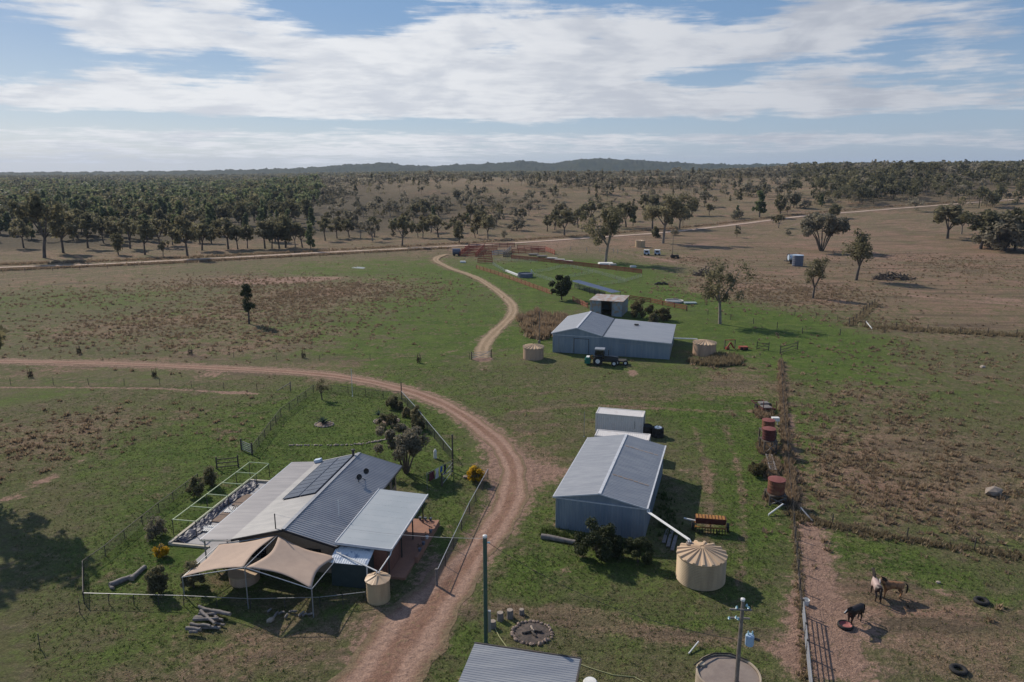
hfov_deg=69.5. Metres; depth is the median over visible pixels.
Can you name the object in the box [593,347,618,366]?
tractor
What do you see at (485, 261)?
rail fence
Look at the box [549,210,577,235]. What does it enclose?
gum tree
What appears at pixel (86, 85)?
sky
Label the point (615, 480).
machinery shed
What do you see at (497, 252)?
rail fence
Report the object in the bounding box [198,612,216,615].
log
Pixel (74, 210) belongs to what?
gum tree
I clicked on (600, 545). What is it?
citrus tree
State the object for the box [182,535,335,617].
sail frame
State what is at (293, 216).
gum tree
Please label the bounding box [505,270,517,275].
feed trough
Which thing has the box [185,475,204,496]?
shrub
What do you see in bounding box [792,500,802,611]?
paddock fence
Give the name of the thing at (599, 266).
rail fence
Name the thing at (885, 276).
brush pile
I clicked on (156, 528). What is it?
shrub
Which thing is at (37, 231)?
gum tree
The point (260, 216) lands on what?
cypress tree
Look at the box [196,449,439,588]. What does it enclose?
farmhouse
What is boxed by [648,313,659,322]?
shrub
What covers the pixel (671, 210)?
gum tree
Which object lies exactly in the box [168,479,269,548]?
garden bed
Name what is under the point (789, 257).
water trailer
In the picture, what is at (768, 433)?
elevated tank
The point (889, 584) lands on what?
horse
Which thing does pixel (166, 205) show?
distant woodland
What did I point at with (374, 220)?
gum tree
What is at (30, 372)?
guarded sapling
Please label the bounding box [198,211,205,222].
round tree
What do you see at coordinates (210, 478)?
shrub
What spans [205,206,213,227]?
cypress tree
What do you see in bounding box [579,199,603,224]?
gum tree
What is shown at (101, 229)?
gum tree
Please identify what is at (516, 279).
picket fence
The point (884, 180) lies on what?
distant woodland
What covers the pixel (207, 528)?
pallet
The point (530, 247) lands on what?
rail fence
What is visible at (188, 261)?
dirt road
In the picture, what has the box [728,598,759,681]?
power pole
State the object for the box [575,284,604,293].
rail fence
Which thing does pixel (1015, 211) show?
gum tree
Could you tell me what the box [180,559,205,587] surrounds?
shrub
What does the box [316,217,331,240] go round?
gum tree
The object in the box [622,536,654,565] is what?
citrus tree
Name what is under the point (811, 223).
gum tree
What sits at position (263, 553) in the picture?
window
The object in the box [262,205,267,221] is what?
cypress tree
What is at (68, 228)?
gum tree
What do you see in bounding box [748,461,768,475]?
shrub
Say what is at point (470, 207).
gum tree
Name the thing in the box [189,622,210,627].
log
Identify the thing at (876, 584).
horse
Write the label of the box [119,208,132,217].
gum tree
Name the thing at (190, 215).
gum tree
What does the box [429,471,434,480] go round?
laundry
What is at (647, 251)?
truck cab
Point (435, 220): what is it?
gum tree
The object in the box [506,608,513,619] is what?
stump
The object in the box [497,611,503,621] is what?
stump
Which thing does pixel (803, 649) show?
tall grass
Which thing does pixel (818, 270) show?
gum tree
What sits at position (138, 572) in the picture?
log
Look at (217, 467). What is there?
farm gate
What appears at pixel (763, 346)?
farm gate
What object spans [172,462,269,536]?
pergola frame
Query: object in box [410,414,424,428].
shrub
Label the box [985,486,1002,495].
boulder
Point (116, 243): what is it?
round tree
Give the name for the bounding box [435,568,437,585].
strainer post
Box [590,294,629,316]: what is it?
old shed
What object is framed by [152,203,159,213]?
cypress tree
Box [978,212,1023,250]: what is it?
bush
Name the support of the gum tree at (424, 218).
on the ground at (874, 643)
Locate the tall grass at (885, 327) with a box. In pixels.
[841,300,1023,337]
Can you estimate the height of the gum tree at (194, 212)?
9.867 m
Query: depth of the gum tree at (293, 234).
306.75 m
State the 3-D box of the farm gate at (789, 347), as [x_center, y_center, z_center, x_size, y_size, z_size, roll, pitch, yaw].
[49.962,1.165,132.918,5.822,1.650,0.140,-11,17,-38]
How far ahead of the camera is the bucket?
55.53 m
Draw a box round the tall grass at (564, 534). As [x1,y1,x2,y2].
[540,491,691,551]
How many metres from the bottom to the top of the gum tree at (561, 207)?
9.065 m
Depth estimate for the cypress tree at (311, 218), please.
388.56 m
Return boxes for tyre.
[949,663,968,675]
[973,596,989,605]
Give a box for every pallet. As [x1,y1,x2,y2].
[201,525,214,531]
[224,507,236,512]
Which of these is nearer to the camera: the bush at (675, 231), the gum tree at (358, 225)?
the gum tree at (358, 225)
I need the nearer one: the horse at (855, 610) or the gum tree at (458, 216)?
the horse at (855, 610)
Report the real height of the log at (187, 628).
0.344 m
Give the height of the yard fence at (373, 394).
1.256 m
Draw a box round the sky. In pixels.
[0,0,1023,172]
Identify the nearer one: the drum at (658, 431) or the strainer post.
the strainer post
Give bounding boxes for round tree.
[108,232,124,254]
[166,212,175,224]
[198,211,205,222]
[206,226,217,242]
[232,201,247,224]
[276,214,293,247]
[300,197,313,219]
[453,220,464,241]
[548,275,572,299]
[686,197,698,213]
[774,193,787,213]
[789,193,800,207]
[829,203,841,214]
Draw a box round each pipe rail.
[768,503,783,515]
[800,507,812,520]
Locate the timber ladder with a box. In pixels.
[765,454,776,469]
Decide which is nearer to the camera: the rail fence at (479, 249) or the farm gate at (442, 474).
the farm gate at (442, 474)
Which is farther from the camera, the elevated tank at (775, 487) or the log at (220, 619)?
the elevated tank at (775, 487)
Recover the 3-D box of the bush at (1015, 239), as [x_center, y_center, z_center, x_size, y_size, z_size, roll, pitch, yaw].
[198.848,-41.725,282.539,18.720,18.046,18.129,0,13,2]
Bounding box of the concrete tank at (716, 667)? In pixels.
[694,652,761,681]
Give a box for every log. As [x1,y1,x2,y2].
[108,574,131,586]
[128,565,146,580]
[185,626,201,630]
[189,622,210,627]
[192,617,218,620]
[195,615,223,621]
[198,604,217,616]
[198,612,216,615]
[198,625,220,629]
[199,609,215,624]
[211,609,231,615]
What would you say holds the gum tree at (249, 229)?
on the ground at (874, 643)
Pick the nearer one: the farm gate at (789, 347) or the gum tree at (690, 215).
the farm gate at (789, 347)
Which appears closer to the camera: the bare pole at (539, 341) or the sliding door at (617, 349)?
the sliding door at (617, 349)
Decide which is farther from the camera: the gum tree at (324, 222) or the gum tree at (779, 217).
the gum tree at (779, 217)
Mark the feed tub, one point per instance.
(844, 625)
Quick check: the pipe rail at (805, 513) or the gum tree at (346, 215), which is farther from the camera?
the gum tree at (346, 215)
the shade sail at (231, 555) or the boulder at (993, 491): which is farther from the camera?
the boulder at (993, 491)
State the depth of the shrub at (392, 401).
100.93 m
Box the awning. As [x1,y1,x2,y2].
[572,280,620,293]
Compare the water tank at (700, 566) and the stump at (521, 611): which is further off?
the water tank at (700, 566)
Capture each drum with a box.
[583,677,596,681]
[643,423,652,435]
[652,425,663,438]
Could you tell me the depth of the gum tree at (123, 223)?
301.98 m
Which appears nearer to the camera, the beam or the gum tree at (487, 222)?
the beam
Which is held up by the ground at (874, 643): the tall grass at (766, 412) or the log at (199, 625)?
the tall grass at (766, 412)
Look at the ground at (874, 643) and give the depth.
95.32 m
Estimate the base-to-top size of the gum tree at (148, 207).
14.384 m
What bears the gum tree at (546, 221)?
on the ground at (874, 643)
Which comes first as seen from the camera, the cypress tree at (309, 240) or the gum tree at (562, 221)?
the cypress tree at (309, 240)
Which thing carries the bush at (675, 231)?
on the ground at (874, 643)
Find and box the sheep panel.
[574,265,626,280]
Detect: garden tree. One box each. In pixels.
[314,377,330,399]
[373,423,430,473]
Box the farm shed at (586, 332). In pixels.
[551,311,675,358]
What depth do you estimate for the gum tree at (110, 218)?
335.12 m
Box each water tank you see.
[228,563,259,587]
[365,570,390,605]
[523,343,543,360]
[635,239,645,247]
[676,540,727,590]
[692,339,716,356]
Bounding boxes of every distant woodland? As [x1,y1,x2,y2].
[0,161,1006,182]
[0,174,326,218]
[318,165,792,215]
[784,159,1023,207]
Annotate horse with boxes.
[844,603,864,624]
[870,568,882,602]
[879,576,908,598]
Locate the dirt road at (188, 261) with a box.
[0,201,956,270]
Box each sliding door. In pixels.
[558,337,573,352]
[574,338,588,353]
[611,343,625,355]
[626,343,641,356]
[650,485,655,517]
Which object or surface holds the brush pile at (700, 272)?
on the ground at (874, 643)
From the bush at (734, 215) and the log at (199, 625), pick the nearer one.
the log at (199, 625)
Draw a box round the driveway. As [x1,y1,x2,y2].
[0,359,528,681]
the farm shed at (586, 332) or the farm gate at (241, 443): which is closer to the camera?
the farm gate at (241, 443)
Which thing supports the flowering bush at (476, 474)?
on the ground at (874, 643)
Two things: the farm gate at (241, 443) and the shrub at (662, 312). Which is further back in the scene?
the shrub at (662, 312)
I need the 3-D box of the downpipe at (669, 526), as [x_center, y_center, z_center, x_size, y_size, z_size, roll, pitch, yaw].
[13.115,15.511,62.065,0.416,0.529,5.809,-6,15,-26]
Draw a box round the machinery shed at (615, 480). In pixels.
[553,434,665,538]
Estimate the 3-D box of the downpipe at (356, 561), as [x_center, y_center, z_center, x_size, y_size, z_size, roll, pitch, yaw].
[-12.161,17.108,57.357,4.735,0.622,0.477,10,17,37]
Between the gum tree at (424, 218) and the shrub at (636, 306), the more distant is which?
the gum tree at (424, 218)
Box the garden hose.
[581,664,643,681]
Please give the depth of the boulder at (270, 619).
53.42 m
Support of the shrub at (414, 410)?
on the ground at (874, 643)
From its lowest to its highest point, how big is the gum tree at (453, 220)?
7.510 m
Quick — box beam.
[541,534,575,544]
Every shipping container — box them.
[594,429,650,440]
[595,407,644,432]
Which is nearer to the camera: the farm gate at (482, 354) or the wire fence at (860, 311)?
the farm gate at (482, 354)
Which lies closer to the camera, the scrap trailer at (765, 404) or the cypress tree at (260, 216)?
the scrap trailer at (765, 404)
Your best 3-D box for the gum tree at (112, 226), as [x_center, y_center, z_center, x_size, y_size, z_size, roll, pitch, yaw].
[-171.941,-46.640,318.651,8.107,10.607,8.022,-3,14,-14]
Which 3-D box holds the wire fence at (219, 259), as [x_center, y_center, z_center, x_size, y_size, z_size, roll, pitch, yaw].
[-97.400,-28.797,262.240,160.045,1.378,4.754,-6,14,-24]
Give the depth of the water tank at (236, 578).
58.19 m
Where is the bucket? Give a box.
[803,597,809,605]
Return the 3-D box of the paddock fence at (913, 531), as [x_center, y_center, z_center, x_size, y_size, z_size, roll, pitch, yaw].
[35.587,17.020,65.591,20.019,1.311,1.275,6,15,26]
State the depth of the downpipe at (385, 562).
57.00 m
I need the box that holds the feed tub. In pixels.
[837,619,853,630]
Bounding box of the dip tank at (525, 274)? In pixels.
[518,272,532,277]
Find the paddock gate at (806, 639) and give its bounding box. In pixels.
[801,599,812,681]
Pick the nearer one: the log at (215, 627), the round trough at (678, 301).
the log at (215, 627)
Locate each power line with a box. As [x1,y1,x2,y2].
[275,514,482,538]
[489,543,731,638]
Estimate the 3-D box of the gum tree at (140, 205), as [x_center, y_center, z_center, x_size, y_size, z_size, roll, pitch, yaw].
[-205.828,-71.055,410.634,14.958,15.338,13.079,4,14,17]
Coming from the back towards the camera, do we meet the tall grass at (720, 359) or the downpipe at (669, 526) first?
the tall grass at (720, 359)
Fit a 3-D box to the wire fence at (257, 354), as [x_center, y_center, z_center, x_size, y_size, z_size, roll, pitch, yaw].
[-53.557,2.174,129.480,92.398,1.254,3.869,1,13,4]
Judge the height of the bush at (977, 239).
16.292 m
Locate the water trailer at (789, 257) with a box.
[784,254,792,263]
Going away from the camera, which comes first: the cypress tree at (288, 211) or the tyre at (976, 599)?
the tyre at (976, 599)
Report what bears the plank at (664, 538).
on the ground at (874, 643)
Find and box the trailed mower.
[617,359,627,365]
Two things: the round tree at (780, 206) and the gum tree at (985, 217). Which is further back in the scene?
the round tree at (780, 206)
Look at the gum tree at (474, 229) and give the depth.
348.71 m
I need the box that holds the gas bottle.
[433,449,436,458]
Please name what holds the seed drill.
on the ground at (874, 643)
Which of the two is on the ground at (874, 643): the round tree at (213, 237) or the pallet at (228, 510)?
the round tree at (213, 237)
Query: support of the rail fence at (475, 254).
on the ground at (874, 643)
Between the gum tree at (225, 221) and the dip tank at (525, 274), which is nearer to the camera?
the dip tank at (525, 274)
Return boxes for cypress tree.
[0,218,3,234]
[1,211,16,230]
[26,222,35,240]
[71,199,79,209]
[93,208,101,215]
[99,206,106,231]
[107,206,114,233]
[129,207,139,218]
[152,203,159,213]
[170,214,180,229]
[175,200,183,215]
[204,202,215,223]
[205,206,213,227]
[241,212,250,226]
[256,208,266,224]
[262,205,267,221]
[275,209,280,219]
[284,208,292,224]
[305,223,315,248]
[306,207,315,226]
[430,205,435,214]
[629,211,636,222]
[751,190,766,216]
[819,194,825,206]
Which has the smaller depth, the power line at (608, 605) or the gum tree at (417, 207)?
the power line at (608, 605)
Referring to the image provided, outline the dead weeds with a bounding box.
[515,307,569,340]
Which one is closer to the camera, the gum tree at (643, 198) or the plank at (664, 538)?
the plank at (664, 538)
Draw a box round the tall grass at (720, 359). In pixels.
[686,350,744,366]
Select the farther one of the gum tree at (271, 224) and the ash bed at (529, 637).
the gum tree at (271, 224)
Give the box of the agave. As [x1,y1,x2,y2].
[318,417,330,422]
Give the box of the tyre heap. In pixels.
[654,282,667,284]
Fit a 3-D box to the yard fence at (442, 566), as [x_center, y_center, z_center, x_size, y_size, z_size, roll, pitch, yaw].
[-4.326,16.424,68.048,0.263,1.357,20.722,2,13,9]
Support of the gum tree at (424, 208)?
on the ground at (874, 643)
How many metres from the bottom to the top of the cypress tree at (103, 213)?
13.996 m
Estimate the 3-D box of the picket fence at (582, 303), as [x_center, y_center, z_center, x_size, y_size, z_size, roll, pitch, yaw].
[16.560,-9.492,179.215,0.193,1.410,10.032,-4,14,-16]
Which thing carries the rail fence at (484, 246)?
on the ground at (874, 643)
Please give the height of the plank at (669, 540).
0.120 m
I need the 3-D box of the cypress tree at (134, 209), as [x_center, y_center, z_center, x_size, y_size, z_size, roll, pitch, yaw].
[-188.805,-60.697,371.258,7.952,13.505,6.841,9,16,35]
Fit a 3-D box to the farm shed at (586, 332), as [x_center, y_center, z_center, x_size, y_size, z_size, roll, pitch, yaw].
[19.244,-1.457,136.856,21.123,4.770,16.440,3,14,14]
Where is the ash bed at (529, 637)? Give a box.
[514,622,550,643]
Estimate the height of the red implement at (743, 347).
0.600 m
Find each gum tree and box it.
[0,207,9,219]
[0,325,8,348]
[6,190,66,257]
[7,218,31,247]
[16,215,29,237]
[35,227,48,236]
[37,219,47,226]
[44,210,78,252]
[64,208,87,238]
[71,213,101,247]
[72,209,94,235]
[91,216,109,242]
[98,205,114,216]
[103,216,116,232]
[103,221,124,234]
[115,216,137,248]
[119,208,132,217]
[124,200,150,213]
[127,218,157,254]
[129,209,153,220]
[143,202,161,214]
[147,218,170,244]
[148,209,166,231]
[157,240,169,255]
[163,224,177,244]
[167,215,201,255]
[181,211,195,230]
[192,218,221,250]
[193,209,201,222]
[212,217,236,248]
[214,205,228,216]
[222,223,245,248]
[238,225,254,248]
[240,284,255,323]
[247,204,258,222]
[252,219,273,248]
[258,220,279,248]
[264,221,289,248]
[267,199,285,221]
[268,217,277,241]
[277,198,300,217]
[288,223,300,247]
[290,211,299,221]
[292,222,316,247]
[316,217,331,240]
[321,212,331,217]
[327,219,344,238]
[340,210,358,223]
[340,218,356,236]
[352,206,365,221]
[353,220,366,237]
[356,202,366,217]
[360,220,379,240]
[367,216,381,237]
[381,201,395,216]
[387,222,397,235]
[388,215,416,245]
[409,211,417,222]
[410,203,420,212]
[416,198,427,214]
[416,220,429,237]
[420,205,427,213]
[422,214,431,231]
[423,214,454,236]
[434,205,442,215]
[449,218,460,224]
[452,212,461,220]
[460,216,469,226]
[464,204,477,220]
[465,213,481,233]
[470,223,479,237]
[473,204,487,215]
[480,214,496,238]
[491,211,504,225]
[509,207,527,219]
[523,200,533,215]
[542,215,553,230]
[548,212,562,229]
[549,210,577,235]
[554,203,571,210]
[570,209,586,227]
[578,205,627,261]
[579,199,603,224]
[616,201,637,226]
[637,195,664,228]
[640,191,699,242]
[673,200,693,228]
[699,254,756,323]
[706,203,715,215]
[775,214,784,227]
[800,211,850,250]
[804,256,829,298]
[841,228,872,279]
[933,205,972,238]
[956,209,1007,248]
[1001,207,1023,250]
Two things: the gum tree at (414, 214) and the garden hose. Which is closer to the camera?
the garden hose
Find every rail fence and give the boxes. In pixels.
[459,251,491,257]
[462,249,492,252]
[465,246,496,249]
[470,243,514,247]
[478,258,492,262]
[491,249,504,254]
[511,255,641,273]
[512,248,544,252]
[517,245,544,249]
[545,247,554,254]
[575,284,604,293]
[629,295,686,308]
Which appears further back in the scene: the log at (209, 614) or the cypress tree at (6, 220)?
the cypress tree at (6, 220)
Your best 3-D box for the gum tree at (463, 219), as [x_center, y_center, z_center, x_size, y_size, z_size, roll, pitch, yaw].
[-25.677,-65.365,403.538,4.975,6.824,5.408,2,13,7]
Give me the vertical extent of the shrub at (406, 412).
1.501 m
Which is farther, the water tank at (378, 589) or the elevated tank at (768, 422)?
the elevated tank at (768, 422)
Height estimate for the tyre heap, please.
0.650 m
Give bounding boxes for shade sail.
[182,535,275,576]
[247,536,333,588]
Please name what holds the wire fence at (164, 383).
on the ground at (874, 643)
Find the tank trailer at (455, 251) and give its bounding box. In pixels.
[452,248,460,255]
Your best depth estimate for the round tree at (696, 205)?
447.23 m
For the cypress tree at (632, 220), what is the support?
on the ground at (874, 643)
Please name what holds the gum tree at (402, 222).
on the ground at (874, 643)
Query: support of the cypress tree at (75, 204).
on the ground at (874, 643)
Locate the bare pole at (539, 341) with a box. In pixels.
[538,311,540,342]
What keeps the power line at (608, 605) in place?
attached to the power pole at (487, 620)
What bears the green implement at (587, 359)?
on the ground at (874, 643)
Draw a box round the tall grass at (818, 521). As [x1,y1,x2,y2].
[784,508,1023,560]
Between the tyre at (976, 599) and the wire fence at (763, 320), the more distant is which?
the wire fence at (763, 320)
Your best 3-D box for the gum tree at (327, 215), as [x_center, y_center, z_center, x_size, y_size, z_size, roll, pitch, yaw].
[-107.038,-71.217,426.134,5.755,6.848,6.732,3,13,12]
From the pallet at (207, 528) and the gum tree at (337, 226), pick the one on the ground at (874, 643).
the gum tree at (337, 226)
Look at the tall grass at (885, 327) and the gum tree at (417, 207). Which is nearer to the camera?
the tall grass at (885, 327)
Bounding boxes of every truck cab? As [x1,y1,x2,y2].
[644,249,649,255]
[654,249,660,254]
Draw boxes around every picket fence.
[476,265,551,294]
[573,297,587,307]
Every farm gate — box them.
[215,455,238,468]
[240,438,252,454]
[441,459,453,485]
[471,349,491,359]
[756,341,769,350]
[780,341,798,352]
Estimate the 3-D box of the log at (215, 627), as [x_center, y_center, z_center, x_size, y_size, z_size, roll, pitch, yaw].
[-21.737,20.448,52.654,1.943,0.304,0.309,2,13,7]
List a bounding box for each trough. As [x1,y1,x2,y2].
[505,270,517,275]
[598,262,612,264]
[665,299,683,303]
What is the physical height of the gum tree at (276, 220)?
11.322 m
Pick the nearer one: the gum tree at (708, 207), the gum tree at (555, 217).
the gum tree at (555, 217)
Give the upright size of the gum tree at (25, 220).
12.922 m
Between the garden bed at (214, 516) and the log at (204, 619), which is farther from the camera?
the garden bed at (214, 516)
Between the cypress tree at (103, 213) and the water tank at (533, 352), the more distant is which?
the cypress tree at (103, 213)
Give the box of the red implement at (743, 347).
[738,346,751,349]
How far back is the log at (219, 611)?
53.82 m
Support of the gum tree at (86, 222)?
on the ground at (874, 643)
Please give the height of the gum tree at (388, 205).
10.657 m
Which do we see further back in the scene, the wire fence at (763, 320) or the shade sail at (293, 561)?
the wire fence at (763, 320)
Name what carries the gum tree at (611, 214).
on the ground at (874, 643)
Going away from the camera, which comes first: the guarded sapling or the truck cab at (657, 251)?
the guarded sapling
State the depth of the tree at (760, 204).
427.32 m
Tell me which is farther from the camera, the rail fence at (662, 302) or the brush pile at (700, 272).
the brush pile at (700, 272)
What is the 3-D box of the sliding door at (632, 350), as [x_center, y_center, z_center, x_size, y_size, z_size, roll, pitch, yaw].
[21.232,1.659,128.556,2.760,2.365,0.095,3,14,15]
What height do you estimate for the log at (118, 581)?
0.545 m
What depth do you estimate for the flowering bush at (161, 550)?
62.15 m
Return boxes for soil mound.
[316,422,331,426]
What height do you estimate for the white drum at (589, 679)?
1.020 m
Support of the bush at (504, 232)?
on the ground at (874, 643)
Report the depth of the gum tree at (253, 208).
443.90 m
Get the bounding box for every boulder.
[267,617,273,622]
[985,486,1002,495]
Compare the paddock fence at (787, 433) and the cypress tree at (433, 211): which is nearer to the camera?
the paddock fence at (787, 433)
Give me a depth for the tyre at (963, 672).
48.15 m
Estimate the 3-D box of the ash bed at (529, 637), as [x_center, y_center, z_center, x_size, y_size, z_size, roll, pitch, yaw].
[1.435,20.606,52.282,2.818,0.090,2.715,0,13,0]
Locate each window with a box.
[251,545,266,557]
[304,548,320,552]
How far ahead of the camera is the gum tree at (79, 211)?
342.42 m
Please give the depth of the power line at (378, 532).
54.09 m
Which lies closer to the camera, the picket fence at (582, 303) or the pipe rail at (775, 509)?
the pipe rail at (775, 509)
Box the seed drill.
[684,514,728,534]
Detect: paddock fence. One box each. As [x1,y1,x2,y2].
[781,354,793,505]
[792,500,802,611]
[794,501,1023,552]
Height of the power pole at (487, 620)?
8.406 m
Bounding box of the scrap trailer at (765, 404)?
[751,399,776,410]
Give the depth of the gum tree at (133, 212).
360.52 m
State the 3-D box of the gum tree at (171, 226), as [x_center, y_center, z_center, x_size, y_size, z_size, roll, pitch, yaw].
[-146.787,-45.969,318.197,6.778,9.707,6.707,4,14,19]
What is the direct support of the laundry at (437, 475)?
hanging from the clothesline
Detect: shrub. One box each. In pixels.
[144,515,167,541]
[144,564,169,595]
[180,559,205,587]
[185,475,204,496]
[201,465,218,485]
[375,413,398,428]
[385,394,398,408]
[395,400,403,409]
[401,406,409,417]
[410,405,422,418]
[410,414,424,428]
[630,297,654,317]
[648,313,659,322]
[651,226,660,237]
[653,307,670,320]
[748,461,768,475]
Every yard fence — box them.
[82,474,197,603]
[88,592,365,608]
[252,385,313,452]
[313,385,400,397]
[401,391,451,458]
[438,469,487,578]
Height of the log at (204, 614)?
0.273 m
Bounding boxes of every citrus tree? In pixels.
[573,516,624,561]
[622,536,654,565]
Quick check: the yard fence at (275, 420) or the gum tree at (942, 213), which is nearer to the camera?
the yard fence at (275, 420)
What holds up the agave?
on the soil mound
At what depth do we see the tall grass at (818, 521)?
65.56 m
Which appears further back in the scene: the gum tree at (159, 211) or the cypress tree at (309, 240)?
the gum tree at (159, 211)
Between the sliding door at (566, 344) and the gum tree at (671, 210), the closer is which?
the sliding door at (566, 344)
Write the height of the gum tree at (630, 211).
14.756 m
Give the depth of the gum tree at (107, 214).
379.33 m
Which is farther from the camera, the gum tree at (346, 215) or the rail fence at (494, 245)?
the gum tree at (346, 215)
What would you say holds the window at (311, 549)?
in the farmhouse
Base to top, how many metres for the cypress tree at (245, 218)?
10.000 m
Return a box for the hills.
[0,158,1019,175]
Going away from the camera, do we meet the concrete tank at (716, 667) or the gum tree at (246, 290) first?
the concrete tank at (716, 667)
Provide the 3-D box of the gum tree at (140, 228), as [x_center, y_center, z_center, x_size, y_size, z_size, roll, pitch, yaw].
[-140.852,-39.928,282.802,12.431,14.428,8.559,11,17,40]
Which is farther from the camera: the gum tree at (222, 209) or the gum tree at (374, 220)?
the gum tree at (222, 209)
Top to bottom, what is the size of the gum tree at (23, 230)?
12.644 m
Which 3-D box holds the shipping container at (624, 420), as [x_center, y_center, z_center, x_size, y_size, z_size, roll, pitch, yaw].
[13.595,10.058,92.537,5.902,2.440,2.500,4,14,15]
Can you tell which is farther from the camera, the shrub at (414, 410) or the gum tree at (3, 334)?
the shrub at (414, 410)
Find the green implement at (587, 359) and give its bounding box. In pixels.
[584,355,593,363]
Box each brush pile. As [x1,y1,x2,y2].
[693,266,714,275]
[871,271,915,280]
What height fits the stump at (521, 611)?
0.410 m
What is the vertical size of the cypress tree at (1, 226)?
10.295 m
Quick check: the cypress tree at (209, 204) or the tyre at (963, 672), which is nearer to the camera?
the tyre at (963, 672)
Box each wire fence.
[10,377,290,391]
[13,344,469,359]
[21,248,440,270]
[37,591,84,647]
[686,306,840,334]
[849,300,874,323]
[865,320,1022,334]
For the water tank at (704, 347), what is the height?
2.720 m
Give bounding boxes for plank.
[662,529,668,542]
[666,530,673,546]
[670,534,677,550]
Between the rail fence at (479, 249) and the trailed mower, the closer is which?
the trailed mower
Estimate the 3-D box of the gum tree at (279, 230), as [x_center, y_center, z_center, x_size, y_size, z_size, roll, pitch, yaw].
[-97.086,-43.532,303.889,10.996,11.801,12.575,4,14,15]
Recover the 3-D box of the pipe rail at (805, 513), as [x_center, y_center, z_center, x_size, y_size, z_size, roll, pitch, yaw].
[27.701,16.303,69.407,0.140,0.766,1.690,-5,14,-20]
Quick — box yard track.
[432,254,518,357]
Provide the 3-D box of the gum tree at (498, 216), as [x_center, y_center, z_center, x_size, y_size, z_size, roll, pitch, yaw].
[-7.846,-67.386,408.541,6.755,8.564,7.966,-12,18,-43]
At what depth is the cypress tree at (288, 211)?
370.66 m
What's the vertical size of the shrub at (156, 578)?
2.500 m
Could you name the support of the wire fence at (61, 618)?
on the ground at (874, 643)
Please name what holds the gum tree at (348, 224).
on the ground at (874, 643)
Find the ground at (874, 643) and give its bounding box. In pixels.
[0,171,1023,681]
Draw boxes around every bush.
[152,542,169,557]
[466,465,484,482]
[501,230,507,237]
[504,217,525,230]
[670,225,679,234]
[730,210,738,218]
[798,199,812,208]
[969,212,1010,247]
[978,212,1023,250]
[1000,219,1023,248]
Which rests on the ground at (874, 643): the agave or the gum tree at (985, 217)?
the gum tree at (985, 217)
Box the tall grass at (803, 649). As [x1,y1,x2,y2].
[787,512,816,681]
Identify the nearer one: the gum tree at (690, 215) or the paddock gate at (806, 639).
the paddock gate at (806, 639)
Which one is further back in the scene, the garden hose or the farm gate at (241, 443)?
the farm gate at (241, 443)
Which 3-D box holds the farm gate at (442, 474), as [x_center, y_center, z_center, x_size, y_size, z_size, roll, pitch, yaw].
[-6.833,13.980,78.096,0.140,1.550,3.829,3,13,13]
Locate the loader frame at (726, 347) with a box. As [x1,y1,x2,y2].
[724,339,735,348]
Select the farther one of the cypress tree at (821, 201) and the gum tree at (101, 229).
the cypress tree at (821, 201)
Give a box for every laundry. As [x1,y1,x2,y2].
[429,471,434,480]
[435,468,438,478]
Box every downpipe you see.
[336,548,377,572]
[378,551,391,572]
[647,509,691,542]
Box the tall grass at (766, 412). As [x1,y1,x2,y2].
[752,406,784,503]
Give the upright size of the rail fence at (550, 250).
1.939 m
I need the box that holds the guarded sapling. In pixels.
[27,369,33,377]
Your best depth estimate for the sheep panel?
229.28 m
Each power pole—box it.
[483,534,490,643]
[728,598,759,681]
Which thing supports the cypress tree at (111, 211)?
on the ground at (874, 643)
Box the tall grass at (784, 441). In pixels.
[776,357,805,510]
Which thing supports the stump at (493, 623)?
on the ground at (874, 643)
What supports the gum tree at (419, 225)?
on the ground at (874, 643)
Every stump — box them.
[491,619,495,628]
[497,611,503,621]
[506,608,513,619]
[519,608,523,615]
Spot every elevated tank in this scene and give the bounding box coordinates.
[758,418,776,442]
[759,426,777,453]
[764,476,787,505]
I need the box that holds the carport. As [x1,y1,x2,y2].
[458,642,581,681]
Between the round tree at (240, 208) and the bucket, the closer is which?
the bucket
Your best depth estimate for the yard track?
164.48 m
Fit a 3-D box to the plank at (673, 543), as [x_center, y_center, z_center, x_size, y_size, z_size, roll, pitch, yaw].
[14.218,17.654,64.632,0.300,0.160,3.000,4,14,19]
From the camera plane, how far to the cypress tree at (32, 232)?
334.17 m

